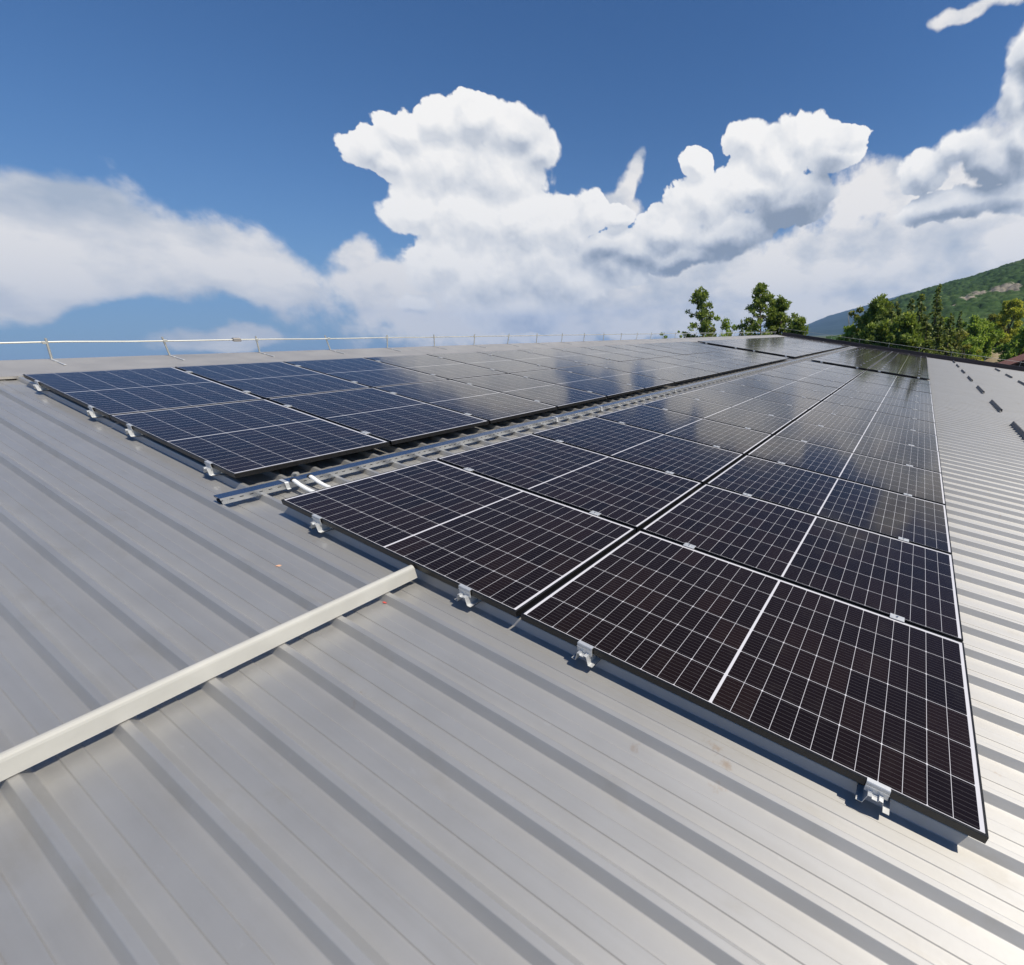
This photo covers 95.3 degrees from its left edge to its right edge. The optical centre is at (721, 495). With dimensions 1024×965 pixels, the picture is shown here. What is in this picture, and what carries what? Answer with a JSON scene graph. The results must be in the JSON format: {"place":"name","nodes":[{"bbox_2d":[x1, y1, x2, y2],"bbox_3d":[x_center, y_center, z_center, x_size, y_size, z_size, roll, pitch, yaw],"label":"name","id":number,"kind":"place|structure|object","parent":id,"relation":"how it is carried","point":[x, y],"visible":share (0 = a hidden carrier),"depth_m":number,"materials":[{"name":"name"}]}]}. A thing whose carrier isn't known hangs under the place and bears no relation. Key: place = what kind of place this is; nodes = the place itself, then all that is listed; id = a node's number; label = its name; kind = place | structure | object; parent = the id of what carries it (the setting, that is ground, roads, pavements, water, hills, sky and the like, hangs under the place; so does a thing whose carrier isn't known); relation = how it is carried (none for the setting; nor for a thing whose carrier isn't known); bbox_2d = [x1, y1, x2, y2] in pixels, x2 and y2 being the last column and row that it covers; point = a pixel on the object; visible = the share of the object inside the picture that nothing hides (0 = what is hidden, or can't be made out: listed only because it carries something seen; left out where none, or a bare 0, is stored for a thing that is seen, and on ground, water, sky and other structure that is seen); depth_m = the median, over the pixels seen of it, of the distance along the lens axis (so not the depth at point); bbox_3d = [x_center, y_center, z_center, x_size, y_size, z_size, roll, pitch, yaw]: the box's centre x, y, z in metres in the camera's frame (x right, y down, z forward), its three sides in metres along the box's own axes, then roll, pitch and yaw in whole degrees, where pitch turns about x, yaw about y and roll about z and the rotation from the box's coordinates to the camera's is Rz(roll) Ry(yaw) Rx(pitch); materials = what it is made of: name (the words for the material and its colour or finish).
{"place":"outdoors","nodes":[
{"label":"outdoors","id":0,"kind":"place"},
{"bbox_2d":[0,0,1023,359],"label":"sky","id":1,"kind":"structure","parent":0,"point":[170,169],"materials":[{"name":"blue"}]},
{"bbox_2d":[739,292,913,335],"bbox_3d":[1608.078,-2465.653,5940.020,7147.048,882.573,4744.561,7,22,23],"label":"mountain","id":2,"kind":"structure","parent":0,"point":[833,324],"depth_m":6011.83,"materials":[{"name":"blue"}]},
{"bbox_2d":[813,334,842,337],"bbox_3d":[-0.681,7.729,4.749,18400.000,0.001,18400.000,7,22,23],"label":"ground","id":3,"kind":"structure","parent":0,"point":[822,336],"depth_m":2442.05,"materials":[{"name":"grey"}]},
{"bbox_2d":[0,332,1023,964],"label":"industrial hall","id":4,"kind":"structure","parent":3,"relation":"on","point":[422,768],"depth_m":1.55,"materials":[{"name":"metal"}]},
{"bbox_2d":[87,410,104,417],"bbox_3d":[-5.705,-0.805,4.007,0.120,0.055,0.360,16,26,19],"label":"mounting rail","id":5,"kind":"object","parent":4,"relation":"attached to","point":[92,414],"visible":0.3,"depth_m":3.87,"materials":[{"name":"metal"}]},
{"bbox_2d":[23,367,262,418],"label":"solar panel","id":6,"kind":"object","parent":5,"relation":"on","point":[106,393],"visible":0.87,"depth_m":4.43,"materials":[{"name":"blue glass"}]},
{"bbox_2d":[0,565,416,781],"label":"duct","id":7,"kind":"object","parent":4,"relation":"on","point":[25,755],"visible":1,"depth_m":1.62,"materials":[{"name":"white metal"}]},
{"bbox_2d":[203,466,224,475],"bbox_3d":[-3.779,-0.241,3.306,0.120,0.055,0.360,16,26,19],"label":"mounting rail","id":8,"kind":"object","parent":4,"relation":"attached to","point":[211,472],"visible":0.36,"depth_m":3.17,"materials":[{"name":"metal"}]},
{"bbox_2d":[109,399,389,477],"bbox_3d":[-4.247,-0.588,3.829,2.094,0.036,1.038,16,26,19],"label":"solar panel","id":9,"kind":"object","parent":8,"relation":"on","point":[241,439],"visible":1,"depth_m":3.70,"materials":[{"name":"blue glass"}]},
{"bbox_2d":[175,361,370,399],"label":"solar panel","id":10,"kind":"object","parent":4,"relation":"on","point":[266,380],"visible":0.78,"depth_m":5.34,"materials":[{"name":"blue glass"}]},
{"bbox_2d":[309,521,332,532],"bbox_3d":[-2.506,0.141,2.823,0.120,0.056,0.360,16,26,19],"label":"mounting rail","id":11,"kind":"object","parent":4,"relation":"attached to","point":[322,528],"visible":0.28,"depth_m":2.68,"materials":[{"name":"metal"}]},
{"bbox_2d":[283,358,448,387],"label":"solar panel","id":12,"kind":"object","parent":4,"relation":"on","point":[368,372],"visible":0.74,"depth_m":6.26,"materials":[{"name":"blue glass"}]},
{"bbox_2d":[268,388,488,444],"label":"solar panel","id":13,"kind":"object","parent":4,"relation":"on","point":[391,418],"visible":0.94,"depth_m":4.62,"materials":[{"name":"blue glass"}]},
{"bbox_2d":[0,331,775,364],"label":"roof rod","id":14,"kind":"object","parent":4,"relation":"on","point":[47,342],"visible":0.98,"depth_m":7.02,"materials":[{"name":"metal"}]},
{"bbox_2d":[364,354,506,379],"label":"solar panel","id":15,"kind":"object","parent":4,"relation":"on","point":[439,367],"visible":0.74,"depth_m":7.16,"materials":[{"name":"grey glass"}]},
{"bbox_2d":[281,459,635,616],"bbox_3d":[-1.769,0.148,2.906,2.094,0.035,1.038,16,26,19],"label":"solar panel","id":16,"kind":"object","parent":4,"relation":"on","point":[512,550],"visible":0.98,"depth_m":2.76,"materials":[{"name":"black glass"}]},
{"bbox_2d":[375,380,556,422],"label":"solar panel","id":17,"kind":"object","parent":4,"relation":"on","point":[491,406],"visible":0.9,"depth_m":5.54,"materials":[{"name":"grey glass"}]},
{"bbox_2d":[454,592,481,607],"bbox_3d":[-1.301,0.493,2.385,0.120,0.056,0.360,16,26,19],"label":"mounting rail","id":18,"kind":"object","parent":4,"relation":"attached to","point":[472,601],"visible":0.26,"depth_m":2.24,"materials":[{"name":"metal"}]},
{"bbox_2d":[427,352,551,373],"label":"solar panel","id":19,"kind":"object","parent":4,"relation":"on","point":[500,364],"visible":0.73,"depth_m":8.07,"materials":[{"name":"grey glass"}]},
{"bbox_2d":[451,374,606,408],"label":"solar panel","id":20,"kind":"object","parent":4,"relation":"on","point":[559,396],"visible":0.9,"depth_m":6.45,"materials":[{"name":"grey glass"}]},
{"bbox_2d":[478,350,587,368],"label":"solar panel","id":21,"kind":"object","parent":4,"relation":"on","point":[536,359],"visible":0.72,"depth_m":8.97,"materials":[{"name":"grey glass"}]},
{"bbox_2d":[213,346,854,504],"bbox_3d":[2.858,-5.070,15.832,0.113,0.053,30.597,16,26,19],"label":"cable tray","id":22,"kind":"object","parent":4,"relation":"on","point":[251,491],"visible":1,"depth_m":4.01,"materials":[{"name":"metal"}]},
{"bbox_2d":[437,434,701,531],"bbox_3d":[-1.338,-0.205,3.806,2.094,0.035,1.038,16,26,19],"label":"solar panel","id":23,"kind":"object","parent":4,"relation":"on","point":[637,497],"visible":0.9,"depth_m":3.69,"materials":[{"name":"black glass"}]},
{"bbox_2d":[520,348,618,364],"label":"solar panel","id":24,"kind":"object","parent":4,"relation":"on","point":[572,356],"visible":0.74,"depth_m":9.88,"materials":[{"name":"grey glass"}]},
{"bbox_2d":[509,369,644,397],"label":"solar panel","id":25,"kind":"object","parent":4,"relation":"on","point":[608,389],"visible":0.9,"depth_m":7.35,"materials":[{"name":"grey glass"}]},
{"bbox_2d":[571,650,601,667],"bbox_3d":[-0.580,0.705,2.122,0.120,0.056,0.360,16,26,19],"label":"mounting rail","id":26,"kind":"object","parent":4,"relation":"attached to","point":[593,661],"visible":0.25,"depth_m":1.98,"materials":[{"name":"metal"}]},
{"bbox_2d":[577,640,593,656],"bbox_3d":[-0.639,0.724,1.975,0.084,0.057,0.031,16,26,19],"label":"end clamp","id":27,"kind":"object","parent":26,"relation":"attached to","point":[584,647],"visible":0.95,"depth_m":1.97,"materials":[{"name":"metal"}]},
{"bbox_2d":[552,347,641,361],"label":"solar panel","id":28,"kind":"object","parent":4,"relation":"on","point":[601,354],"visible":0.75,"depth_m":10.77,"materials":[{"name":"grey glass"}]},
{"bbox_2d":[556,365,674,389],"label":"solar panel","id":29,"kind":"object","parent":4,"relation":"on","point":[645,382],"visible":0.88,"depth_m":8.26,"materials":[{"name":"grey glass"}]},
{"bbox_2d":[583,346,663,358],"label":"solar panel","id":30,"kind":"object","parent":4,"relation":"on","point":[625,352],"visible":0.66,"depth_m":11.68,"materials":[{"name":"grey glass"}]},
{"bbox_2d":[532,417,743,484],"bbox_3d":[-0.907,-0.558,4.707,2.094,0.035,1.038,16,26,19],"label":"solar panel","id":31,"kind":"object","parent":4,"relation":"on","point":[703,464],"visible":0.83,"depth_m":4.61,"materials":[{"name":"black glass"}]},
{"bbox_2d":[607,345,680,356],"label":"solar panel","id":32,"kind":"object","parent":4,"relation":"on","point":[648,351],"visible":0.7,"depth_m":12.59,"materials":[{"name":"grey glass"}]},
{"bbox_2d":[593,362,698,383],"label":"solar panel","id":33,"kind":"object","parent":4,"relation":"on","point":[675,377],"visible":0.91,"depth_m":9.16,"materials":[{"name":"grey glass"}]},
{"bbox_2d":[628,344,698,354],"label":"solar panel","id":34,"kind":"object","parent":4,"relation":"on","point":[666,349],"visible":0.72,"depth_m":13.49,"materials":[{"name":"grey glass"}]},
{"bbox_2d":[623,359,717,378],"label":"solar panel","id":35,"kind":"object","parent":4,"relation":"on","point":[699,373],"visible":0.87,"depth_m":10.07,"materials":[{"name":"grey glass"}]},
{"bbox_2d":[647,343,712,352],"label":"solar panel","id":36,"kind":"object","parent":4,"relation":"on","point":[681,348],"visible":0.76,"depth_m":14.40,"materials":[{"name":"grey glass"}]},
{"bbox_2d":[596,404,771,455],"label":"solar panel","id":37,"kind":"object","parent":4,"relation":"on","point":[745,441],"visible":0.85,"depth_m":5.52,"materials":[{"name":"black glass"}]},
{"bbox_2d":[647,357,734,373],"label":"solar panel","id":38,"kind":"object","parent":4,"relation":"on","point":[701,366],"visible":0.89,"depth_m":10.97,"materials":[{"name":"grey glass"}]},
{"bbox_2d":[665,342,725,351],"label":"solar panel","id":39,"kind":"object","parent":4,"relation":"on","point":[695,346],"visible":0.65,"depth_m":15.32,"materials":[{"name":"grey glass"}]},
{"bbox_2d":[670,355,748,370],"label":"solar panel","id":40,"kind":"object","parent":4,"relation":"on","point":[712,362],"visible":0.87,"depth_m":11.87,"materials":[{"name":"grey glass"}]},
{"bbox_2d":[642,395,792,435],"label":"solar panel","id":41,"kind":"object","parent":4,"relation":"on","point":[754,421],"visible":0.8,"depth_m":6.43,"materials":[{"name":"grey glass"}]},
{"bbox_2d":[688,353,760,367],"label":"solar panel","id":42,"kind":"object","parent":4,"relation":"on","point":[728,360],"visible":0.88,"depth_m":12.78,"materials":[{"name":"grey glass"}]},
{"bbox_2d":[698,340,751,348],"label":"solar panel","id":43,"kind":"object","parent":4,"relation":"on","point":[726,344],"visible":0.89,"depth_m":17.62,"materials":[{"name":"grey glass"}]},
{"bbox_2d":[702,352,771,364],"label":"solar panel","id":44,"kind":"object","parent":4,"relation":"on","point":[761,362],"visible":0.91,"depth_m":13.68,"materials":[{"name":"grey glass"}]},
{"bbox_2d":[678,388,807,420],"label":"solar panel","id":45,"kind":"object","parent":4,"relation":"on","point":[793,413],"visible":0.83,"depth_m":7.35,"materials":[{"name":"grey glass"}]},
{"bbox_2d":[717,351,780,362],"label":"solar panel","id":46,"kind":"object","parent":4,"relation":"on","point":[751,356],"visible":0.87,"depth_m":14.59,"materials":[{"name":"grey glass"}]},
{"bbox_2d":[727,349,788,360],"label":"solar panel","id":47,"kind":"object","parent":4,"relation":"on","point":[762,355],"visible":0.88,"depth_m":15.48,"materials":[{"name":"grey glass"}]},
{"bbox_2d":[705,382,820,410],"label":"solar panel","id":48,"kind":"object","parent":4,"relation":"on","point":[780,398],"visible":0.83,"depth_m":8.25,"materials":[{"name":"grey glass"}]},
{"bbox_2d":[745,348,800,357],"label":"solar panel","id":49,"kind":"object","parent":4,"relation":"on","point":[774,352],"visible":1,"depth_m":16.92,"materials":[{"name":"grey glass"}]},
{"bbox_2d":[726,378,830,401],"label":"solar panel","id":50,"kind":"object","parent":4,"relation":"on","point":[790,390],"visible":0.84,"depth_m":9.15,"materials":[{"name":"grey glass"}]},
{"bbox_2d":[743,374,838,394],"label":"solar panel","id":51,"kind":"object","parent":4,"relation":"on","point":[799,384],"visible":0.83,"depth_m":10.06,"materials":[{"name":"grey glass"}]},
{"bbox_2d":[641,484,962,641],"bbox_3d":[0.588,0.359,3.106,2.094,0.037,1.038,16,26,19],"label":"solar panel","id":52,"kind":"object","parent":4,"relation":"on","point":[913,584],"visible":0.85,"depth_m":2.98,"materials":[{"name":"black glass"}]},
{"bbox_2d":[758,370,845,388],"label":"solar panel","id":53,"kind":"object","parent":4,"relation":"on","point":[805,379],"visible":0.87,"depth_m":10.95,"materials":[{"name":"grey glass"}]},
{"bbox_2d":[772,367,851,383],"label":"solar panel","id":54,"kind":"object","parent":4,"relation":"on","point":[817,376],"visible":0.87,"depth_m":11.86,"materials":[{"name":"grey glass"}]},
{"bbox_2d":[782,365,855,380],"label":"solar panel","id":55,"kind":"object","parent":4,"relation":"on","point":[817,371],"visible":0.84,"depth_m":12.77,"materials":[{"name":"grey glass"}]},
{"bbox_2d":[792,363,860,376],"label":"solar panel","id":56,"kind":"object","parent":4,"relation":"on","point":[856,374],"visible":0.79,"depth_m":13.65,"materials":[{"name":"grey glass"}]},
{"bbox_2d":[706,455,951,553],"bbox_3d":[1.019,0.007,4.006,2.094,0.038,1.038,16,26,19],"label":"solar panel","id":57,"kind":"object","parent":4,"relation":"on","point":[918,521],"visible":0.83,"depth_m":3.90,"materials":[{"name":"black glass"}]},
{"bbox_2d":[800,361,864,373],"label":"solar panel","id":58,"kind":"object","parent":4,"relation":"on","point":[835,367],"visible":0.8,"depth_m":14.57,"materials":[{"name":"black glass"}]},
{"bbox_2d":[811,358,869,369],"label":"solar panel","id":59,"kind":"object","parent":4,"relation":"attached to","point":[842,363],"visible":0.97,"depth_m":16.01,"materials":[{"name":"black glass"}]},
{"bbox_2d":[747,435,945,504],"bbox_3d":[1.450,-0.348,4.904,2.094,0.037,1.038,16,26,19],"label":"solar panel","id":60,"kind":"object","parent":4,"relation":"on","point":[923,484],"visible":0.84,"depth_m":4.82,"materials":[{"name":"black glass"}]},
{"bbox_2d":[775,421,941,472],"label":"solar panel","id":61,"kind":"object","parent":4,"relation":"on","point":[904,454],"visible":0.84,"depth_m":5.73,"materials":[{"name":"black glass"}]},
{"bbox_2d":[795,410,938,450],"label":"solar panel","id":62,"kind":"object","parent":4,"relation":"on","point":[886,432],"visible":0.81,"depth_m":6.65,"materials":[{"name":"black glass"}]},
{"bbox_2d":[855,782,889,815],"bbox_3d":[0.625,1.058,1.683,0.120,0.056,0.360,16,26,19],"label":"mounting rail","id":63,"kind":"object","parent":4,"relation":"attached to","point":[862,794],"visible":0.25,"depth_m":1.55,"materials":[{"name":"metal"}]},
{"bbox_2d":[521,530,988,843],"bbox_3d":[0.157,0.712,2.206,2.094,0.037,1.038,16,26,19],"label":"solar panel","id":64,"kind":"object","parent":63,"relation":"on","point":[858,694],"visible":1,"depth_m":2.02,"materials":[{"name":"black glass"}]},
{"bbox_2d":[864,777,890,799],"bbox_3d":[0.566,1.077,1.536,0.084,0.057,0.031,16,26,19],"label":"end clamp","id":65,"kind":"object","parent":63,"relation":"attached to","point":[877,788],"visible":1,"depth_m":1.53,"materials":[{"name":"metal"}]},
{"bbox_2d":[811,401,936,434],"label":"solar panel","id":66,"kind":"object","parent":4,"relation":"on","point":[882,418],"visible":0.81,"depth_m":7.55,"materials":[{"name":"black glass"}]},
{"bbox_2d":[823,394,934,422],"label":"solar panel","id":67,"kind":"object","parent":4,"relation":"on","point":[886,409],"visible":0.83,"depth_m":8.45,"materials":[{"name":"black glass"}]},
{"bbox_2d":[833,389,933,412],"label":"solar panel","id":68,"kind":"object","parent":4,"relation":"on","point":[888,401],"visible":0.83,"depth_m":9.36,"materials":[{"name":"black glass"}]},
{"bbox_2d":[840,384,932,404],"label":"solar panel","id":69,"kind":"object","parent":4,"relation":"on","point":[901,396],"visible":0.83,"depth_m":10.26,"materials":[{"name":"black glass"}]},
{"bbox_2d":[847,380,931,398],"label":"solar panel","id":70,"kind":"object","parent":4,"relation":"on","point":[892,389],"visible":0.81,"depth_m":11.18,"materials":[{"name":"black glass"}]},
{"bbox_2d":[853,376,931,393],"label":"solar panel","id":71,"kind":"object","parent":4,"relation":"on","point":[897,385],"visible":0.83,"depth_m":12.05,"materials":[{"name":"black glass"}]},
{"bbox_2d":[859,373,930,388],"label":"solar panel","id":72,"kind":"object","parent":4,"relation":"on","point":[895,380],"visible":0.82,"depth_m":12.98,"materials":[{"name":"black glass"}]},
{"bbox_2d":[863,371,929,384],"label":"solar panel","id":73,"kind":"object","parent":4,"relation":"on","point":[897,377],"visible":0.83,"depth_m":13.87,"materials":[{"name":"black glass"}]},
{"bbox_2d":[868,367,929,379],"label":"solar panel","id":74,"kind":"object","parent":4,"relation":"attached to","point":[900,373],"visible":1,"depth_m":15.30,"materials":[{"name":"black glass"}]},
{"bbox_2d":[872,365,928,375],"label":"solar panel","id":75,"kind":"object","parent":4,"relation":"on","point":[903,370],"visible":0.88,"depth_m":16.33,"materials":[{"name":"black glass"}]},
{"bbox_2d":[682,286,716,337],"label":"pine tree","id":76,"kind":"object","parent":3,"relation":"on","point":[698,296],"visible":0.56,"depth_m":63.36,"materials":[{"name":"green plant"}]},
{"bbox_2d":[707,314,731,336],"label":"leafy tree","id":77,"kind":"object","parent":3,"relation":"on","point":[725,325],"visible":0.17,"depth_m":67.97,"materials":[{"name":"green plant"}]},
{"bbox_2d":[735,282,781,335],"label":"pine tree","id":78,"kind":"object","parent":3,"relation":"on","point":[760,300],"visible":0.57,"depth_m":59.48,"materials":[{"name":"green plant"}]},
{"bbox_2d":[763,294,797,335],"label":"pine tree","id":79,"kind":"object","parent":3,"relation":"on","point":[783,318],"visible":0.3,"depth_m":61.34,"materials":[{"name":"green plant"}]},
{"bbox_2d":[785,315,809,335],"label":"pine tree","id":80,"kind":"object","parent":3,"relation":"on","point":[799,322],"visible":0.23,"depth_m":54.48,"materials":[{"name":"green plant"}]},
{"bbox_2d":[835,323,855,341],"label":"leafy tree","id":81,"kind":"object","parent":3,"relation":"on","point":[849,331],"visible":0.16,"depth_m":48.68,"materials":[{"name":"green plant"}]},
{"bbox_2d":[849,293,902,342],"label":"pine tree","id":82,"kind":"object","parent":3,"relation":"on","point":[877,310],"visible":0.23,"depth_m":46.41,"materials":[{"name":"green plant"}]},
{"bbox_2d":[857,318,897,347],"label":"pine tree","id":83,"kind":"object","parent":3,"relation":"on","point":[878,331],"visible":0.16,"depth_m":40.67,"materials":[{"name":"green plant"}]},
{"bbox_2d":[875,311,928,352],"bbox_3d":[17.147,-11.990,41.178,6.011,11.122,6.292,-8,21,-14],"label":"pine tree","id":84,"kind":"object","parent":3,"relation":"on","point":[908,325],"visible":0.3,"depth_m":38.97,"materials":[{"name":"green plant"}]},
{"bbox_2d":[914,294,931,349],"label":"spruce tree","id":85,"kind":"object","parent":3,"relation":"on","point":[921,309],"visible":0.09,"depth_m":43.67,"materials":[{"name":"green plant"}]},
{"bbox_2d":[911,314,935,353],"bbox_3d":[19.427,-11.799,41.249,5.304,11.009,5.136,-17,25,-33],"label":"spruce tree","id":86,"kind":"object","parent":3,"relation":"on","point":[928,328],"visible":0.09,"depth_m":39.85,"materials":[{"name":"green plant"}]},
{"bbox_2d":[926,283,943,346],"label":"spruce tree","id":87,"kind":"object","parent":3,"relation":"on","point":[937,303],"visible":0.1,"depth_m":45.42,"materials":[{"name":"green plant"}]},
{"bbox_2d":[926,315,949,354],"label":"spruce tree","id":88,"kind":"object","parent":3,"relation":"on","point":[938,336],"visible":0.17,"depth_m":41.92,"materials":[{"name":"green plant"}]},
{"bbox_2d":[938,313,957,356],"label":"spruce tree","id":89,"kind":"object","parent":3,"relation":"on","point":[950,331],"visible":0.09,"depth_m":43.27,"materials":[{"name":"green plant"}]},
{"bbox_2d":[953,311,962,357],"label":"spruce tree","id":90,"kind":"object","parent":3,"relation":"on","point":[958,324],"visible":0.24,"depth_m":78.13,"materials":[{"name":"green plant"}]},
{"bbox_2d":[948,329,981,360],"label":"leafy tree","id":91,"kind":"object","parent":3,"relation":"on","point":[964,336],"visible":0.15,"depth_m":50.88,"materials":[{"name":"green plant"}]},
{"bbox_2d":[955,339,978,358],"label":"leafy tree","id":92,"kind":"object","parent":3,"relation":"on","point":[973,348],"visible":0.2,"depth_m":69.39,"materials":[{"name":"green plant"}]},
{"bbox_2d":[994,326,1023,361],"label":"leafy tree","id":93,"kind":"object","parent":3,"relation":"on","point":[1014,348],"visible":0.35,"depth_m":71.71,"materials":[{"name":"green plant"}]},
{"bbox_2d":[999,354,1023,366],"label":"neighbour house","id":94,"kind":"structure","parent":3,"relation":"on","point":[1019,358],"depth_m":43.01,"materials":[{"name":"red tile"}]},
{"bbox_2d":[826,259,1023,347],"bbox_3d":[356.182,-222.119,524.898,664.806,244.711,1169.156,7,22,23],"label":"wooded hill","id":95,"kind":"structure","parent":0,"point":[984,294],"depth_m":402.22,"materials":[{"name":"green plant"}]},
{"bbox_2d":[951,314,985,358],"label":"leafy tree","id":96,"kind":"object","parent":95,"relation":"on","point":[975,331],"visible":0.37,"depth_m":80.11,"materials":[{"name":"green plant"}]},
{"bbox_2d":[984,347,1000,362],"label":"sandy bank","id":97,"kind":"structure","parent":0,"point":[993,357],"depth_m":87.01,"materials":[{"name":"beige sand"}]},
{"bbox_2d":[964,318,1004,359],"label":"leafy tree","id":98,"kind":"object","parent":97,"relation":"on","point":[993,338],"visible":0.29,"depth_m":85.92,"materials":[{"name":"green plant"}]},
{"bbox_2d":[989,298,1023,346],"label":"leafy tree","id":99,"kind":"object","parent":97,"relation":"on","point":[1003,316],"visible":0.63,"depth_m":91.11,"materials":[{"name":"green plant"}]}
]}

